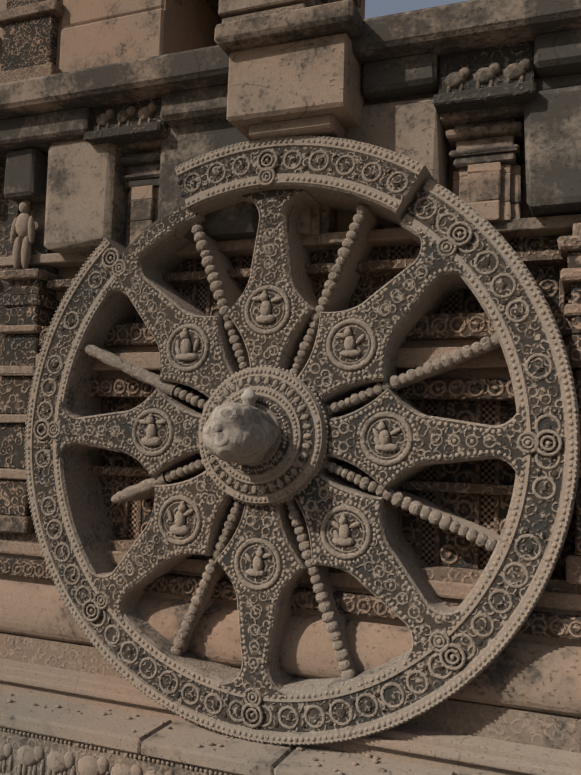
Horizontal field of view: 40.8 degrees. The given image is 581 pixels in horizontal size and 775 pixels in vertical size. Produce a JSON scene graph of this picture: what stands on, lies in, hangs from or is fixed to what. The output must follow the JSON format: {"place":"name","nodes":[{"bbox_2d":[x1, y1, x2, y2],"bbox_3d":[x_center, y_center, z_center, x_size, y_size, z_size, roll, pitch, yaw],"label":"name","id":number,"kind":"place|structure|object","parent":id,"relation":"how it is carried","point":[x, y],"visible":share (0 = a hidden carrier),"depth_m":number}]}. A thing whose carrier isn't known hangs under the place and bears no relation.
{"place":"outdoors","nodes":[
{"label":"outdoors","id":0,"kind":"place"},
{"bbox_2d":[365,0,468,18],"label":"sky","id":1,"kind":"structure","parent":0,"point":[373,8]},
{"label":"pavement","id":2,"kind":"structure","parent":0,"visible":0},
{"bbox_2d":[0,0,580,774],"bbox_3d":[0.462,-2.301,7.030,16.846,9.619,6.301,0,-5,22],"label":"temple wall","id":3,"kind":"structure","parent":2,"relation":"on","point":[114,114],"depth_m":3.95},
{"bbox_2d":[24,135,579,744],"bbox_3d":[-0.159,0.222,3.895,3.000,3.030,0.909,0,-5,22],"label":"stone wheel","id":4,"kind":"object","parent":3,"relation":"on","point":[272,439],"visible":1,"depth_m":3.86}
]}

